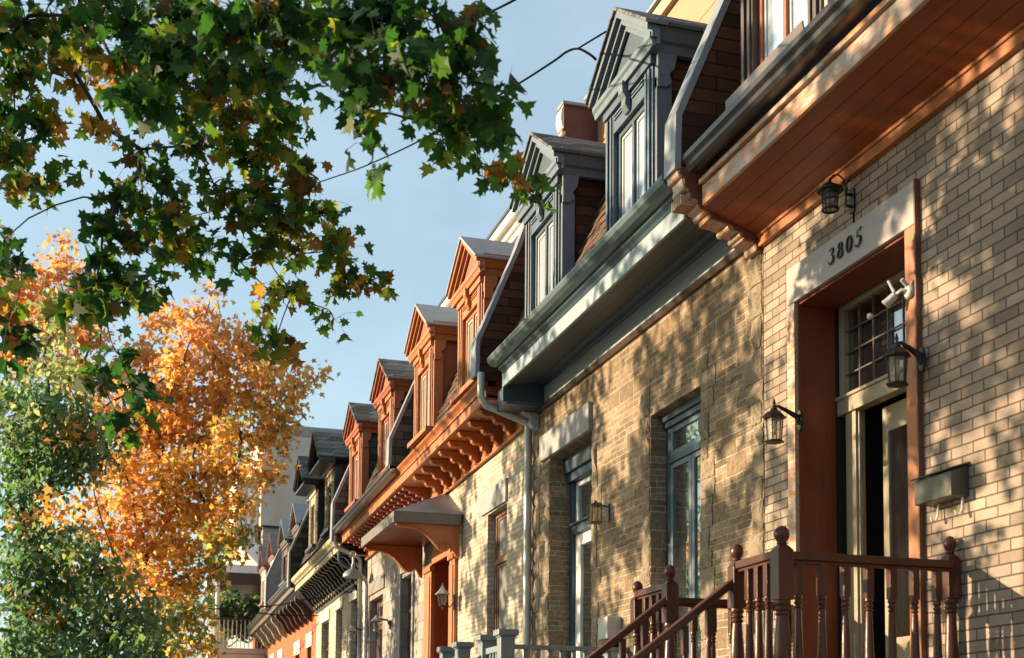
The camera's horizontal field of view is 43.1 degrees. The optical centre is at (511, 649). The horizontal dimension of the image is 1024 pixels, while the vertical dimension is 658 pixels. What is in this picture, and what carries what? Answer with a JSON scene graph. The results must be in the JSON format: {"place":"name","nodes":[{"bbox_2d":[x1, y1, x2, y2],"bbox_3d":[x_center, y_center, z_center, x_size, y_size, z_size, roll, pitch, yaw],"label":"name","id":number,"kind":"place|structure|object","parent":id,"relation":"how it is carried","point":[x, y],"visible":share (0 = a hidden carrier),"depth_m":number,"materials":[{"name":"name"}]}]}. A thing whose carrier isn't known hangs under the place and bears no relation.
{"place":"outdoors","nodes":[
{"label":"outdoors","id":0,"kind":"place"},
{"bbox_2d":[203,564,266,657],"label":"gallery house","id":1,"kind":"structure","parent":0,"point":[246,579],"depth_m":43.75,"materials":[{"name":"beige brick"}]},
{"bbox_2d":[200,587,260,646],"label":"balcony vine","id":2,"kind":"object","parent":1,"relation":"on","point":[227,602],"visible":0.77,"depth_m":43.91,"materials":[{"name":"green plant"}]},
{"bbox_2d":[246,534,287,657],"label":"row house","id":3,"kind":"structure","parent":0,"point":[268,633],"depth_m":40.40,"materials":[{"name":"orange brick"}]},
{"bbox_2d":[264,499,367,657],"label":"row house","id":4,"kind":"structure","parent":0,"point":[292,546],"depth_m":34.43,"materials":[{"name":"orange brick"}]},
{"bbox_2d":[0,0,653,657],"label":"sky","id":5,"kind":"structure","parent":0,"point":[415,230],"materials":[{"name":"blue"}]},
{"bbox_2d":[361,236,531,657],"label":"row house","id":6,"kind":"structure","parent":0,"point":[464,459],"depth_m":17.95,"materials":[{"name":"beige brick"}]},
{"bbox_2d":[435,583,455,609],"bbox_3d":[-0.961,-0.768,18.576,0.294,0.395,0.207,0,-4,6],"label":"wall lantern","id":7,"kind":"object","parent":6,"relation":"attached to","point":[442,591],"depth_m":18.57,"materials":[{"name":"black metal"}]},
{"bbox_2d":[494,508,506,645],"bbox_3d":[-0.081,-0.854,16.800,0.072,1.980,0.900,2,-4,-17],"label":"window frame","id":8,"kind":"structure","parent":6,"relation":"in","point":[501,518],"depth_m":17.06,"materials":[{"name":"paint"}]},
{"bbox_2d":[405,0,515,53],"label":"cable","id":9,"kind":"object","parent":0,"point":[503,5],"visible":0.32,"depth_m":9.02,"materials":[{"name":"black rubber"}]},
{"bbox_2d":[664,0,1023,657],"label":"row house","id":10,"kind":"structure","parent":0,"point":[906,117],"depth_m":8.29,"materials":[{"name":"beige brick"}]},
{"bbox_2d":[762,398,802,444],"bbox_3d":[1.916,-1.623,9.162,0.300,0.320,0.154,1,-4,-5],"label":"wall lantern","id":11,"kind":"object","parent":10,"relation":"attached to","point":[774,415],"depth_m":9.15,"materials":[{"name":"black metal"}]},
{"bbox_2d":[816,174,855,222],"bbox_3d":[2.163,-3.019,8.633,0.263,0.341,0.180,0,-4,4],"label":"wall lantern","id":12,"kind":"object","parent":10,"relation":"attached to","point":[830,189],"depth_m":8.65,"materials":[{"name":"black metal"}]},
{"bbox_2d":[867,278,914,319],"bbox_3d":[2.348,-2.183,8.013,0.306,0.236,0.090,-3,-6,43],"label":"floodlight","id":13,"kind":"object","parent":10,"relation":"attached to","point":[908,290],"visible":1,"depth_m":7.97,"materials":[{"name":"white plastic"}]},
{"bbox_2d":[882,398,909,657],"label":"inner door","id":14,"kind":"structure","parent":10,"relation":"in","point":[895,452],"depth_m":8.91,"materials":[{"name":"beige wood"}]},
{"bbox_2d":[883,333,925,387],"bbox_3d":[2.354,-1.742,7.766,0.271,0.320,0.152,1,-4,-4],"label":"wall lantern","id":15,"kind":"object","parent":10,"relation":"attached to","point":[896,352],"depth_m":7.76,"materials":[{"name":"black metal"}]},
{"bbox_2d":[910,462,969,521],"bbox_3d":[2.490,-0.911,7.541,0.144,0.311,0.373,2,-4,-17],"label":"mailbox","id":16,"kind":"object","parent":10,"relation":"attached to","point":[942,486],"visible":1,"depth_m":7.45,"materials":[{"name":"grey metal"}]},
{"label":"ground","id":17,"kind":"structure","parent":0,"visible":0},
{"bbox_2d":[0,269,192,657],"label":"street tree","id":18,"kind":"object","parent":17,"relation":"on","point":[31,473],"visible":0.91,"depth_m":23.41,"materials":[{"name":"green plant"}]},
{"bbox_2d":[0,227,340,657],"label":"maple tree","id":19,"kind":"object","parent":17,"relation":"on","point":[177,422],"visible":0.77,"depth_m":28.24,"materials":[{"name":"orange plant"}]},
{"bbox_2d":[0,0,562,453],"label":"maple tree","id":20,"kind":"object","parent":17,"relation":"on","point":[146,66],"visible":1,"depth_m":8.30,"materials":[{"name":"green plant"}]},
{"bbox_2d":[223,423,342,647],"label":"tenement","id":21,"kind":"structure","parent":17,"relation":"on","point":[282,499],"depth_m":50.21,"materials":[{"name":"beige paint"}]},
{"bbox_2d":[291,431,367,657],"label":"row house","id":22,"kind":"structure","parent":17,"relation":"on","point":[321,480],"depth_m":28.56,"materials":[{"name":"beige brick"}]},
{"bbox_2d":[7,609,318,615],"bbox_3d":[-11.018,-1.070,36.648,16.255,1.158,0.298,-3,-6,40],"label":"cable","id":23,"kind":"object","parent":22,"relation":"attached to","point":[263,613],"visible":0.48,"depth_m":32.64,"materials":[{"name":"black rubber"}]},
{"bbox_2d":[37,598,324,608],"bbox_3d":[-10.814,-1.353,36.213,17.143,1.098,0.277,-3,-6,41],"label":"cable","id":24,"kind":"object","parent":22,"relation":"attached to","point":[265,606],"visible":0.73,"depth_m":32.10,"materials":[{"name":"black rubber"}]},
{"bbox_2d":[327,624,328,657],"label":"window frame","id":25,"kind":"structure","parent":22,"relation":"in","point":[327,624],"depth_m":31.46,"materials":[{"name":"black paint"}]},
{"bbox_2d":[344,579,357,657],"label":"cable","id":26,"kind":"object","parent":22,"relation":"attached to","point":[356,587],"visible":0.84,"depth_m":26.42,"materials":[{"name":"black rubber"}]},
{"bbox_2d":[332,358,432,657],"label":"row house","id":27,"kind":"structure","parent":17,"relation":"on","point":[377,436],"depth_m":22.73,"materials":[{"name":"orange paint"}]},
{"bbox_2d":[347,626,362,639],"bbox_3d":[-3.070,-0.335,25.587,0.400,0.290,0.240,2,-4,-17],"label":"wall lantern","id":28,"kind":"object","parent":27,"relation":"attached to","point":[352,629],"depth_m":25.54,"materials":[{"name":"grey metal"}]},
{"bbox_2d":[343,551,368,578],"bbox_3d":[-3.094,-1.683,25.383,0.431,0.529,0.431,-2,-5,28],"label":"barn lamp","id":29,"kind":"object","parent":27,"relation":"hanging from","point":[352,572],"visible":1,"depth_m":25.30,"materials":[{"name":"metal"}]},
{"bbox_2d":[371,615,390,631],"bbox_3d":[-2.368,-0.478,23.296,0.380,0.290,0.240,2,-4,-17],"label":"wall lantern","id":30,"kind":"object","parent":27,"relation":"attached to","point":[376,618],"depth_m":23.30,"materials":[{"name":"grey metal"}]},
{"bbox_2d":[407,577,411,657],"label":"window frame","id":31,"kind":"structure","parent":27,"relation":"in","point":[409,580],"depth_m":22.46,"materials":[{"name":"paint"}]},
{"bbox_2d":[437,100,597,307],"bbox_3d":[2.403,-5.933,23.232,6.600,2.300,9.820,2,-4,-17],"label":"rooftop storey","id":32,"kind":"object","parent":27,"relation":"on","point":[575,120],"visible":0.16,"depth_m":17.82,"materials":[{"name":"white paint"}]},
{"bbox_2d":[436,629,628,657],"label":"porch","id":33,"kind":"object","parent":17,"relation":"on","point":[506,646],"visible":0.96,"depth_m":12.21,"materials":[{"name":"wood"}]},
{"bbox_2d":[470,7,782,657],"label":"row house","id":34,"kind":"structure","parent":17,"relation":"on","point":[617,349],"depth_m":12.01,"materials":[{"name":"brick"}]},
{"bbox_2d":[132,47,596,229],"bbox_3d":[-4.058,-8.141,23.363,1.727,7.992,25.993,2,-5,-25],"label":"cable","id":35,"kind":"object","parent":34,"relation":"attached to","point":[559,57],"visible":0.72,"depth_m":14.00,"materials":[{"name":"black rubber"}]},
{"bbox_2d":[578,31,606,47],"bbox_3d":[0.688,-5.318,11.299,0.024,0.407,0.997,1,-4,-11],"label":"cable","id":36,"kind":"object","parent":35,"relation":"attached to","point":[594,38],"visible":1,"depth_m":11.17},
{"bbox_2d":[575,529,591,657],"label":"door leaf","id":37,"kind":"structure","parent":34,"relation":"in","point":[583,620],"depth_m":14.49,"materials":[{"name":"white paint"}]},
{"bbox_2d":[587,501,609,524],"bbox_3d":[0.865,-1.374,12.934,0.215,0.227,0.140,2,-4,-17],"label":"wall lantern","id":38,"kind":"object","parent":34,"relation":"attached to","point":[595,504],"depth_m":12.92,"materials":[{"name":"brown metal"}]},
{"bbox_2d":[598,616,620,657],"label":"electric meter","id":39,"kind":"object","parent":34,"relation":"attached to","point":[609,627],"visible":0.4,"depth_m":12.54,"materials":[{"name":"grey metal"}]},
{"bbox_2d":[584,0,717,142],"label":"rooftop storey","id":40,"kind":"object","parent":34,"relation":"on","point":[701,11],"visible":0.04,"depth_m":15.20,"materials":[{"name":"cream-yellow painted siding"},{"name":"metal trim"}]},
{"bbox_2d":[661,393,700,657],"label":"window frame","id":41,"kind":"structure","parent":34,"relation":"in","point":[683,440],"depth_m":11.61,"materials":[{"name":"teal wood"}]},
{"bbox_2d":[586,525,960,657],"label":"porch","id":42,"kind":"object","parent":17,"relation":"on","point":[775,573],"visible":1,"depth_m":7.31,"materials":[{"name":"brown wood"}]}
]}

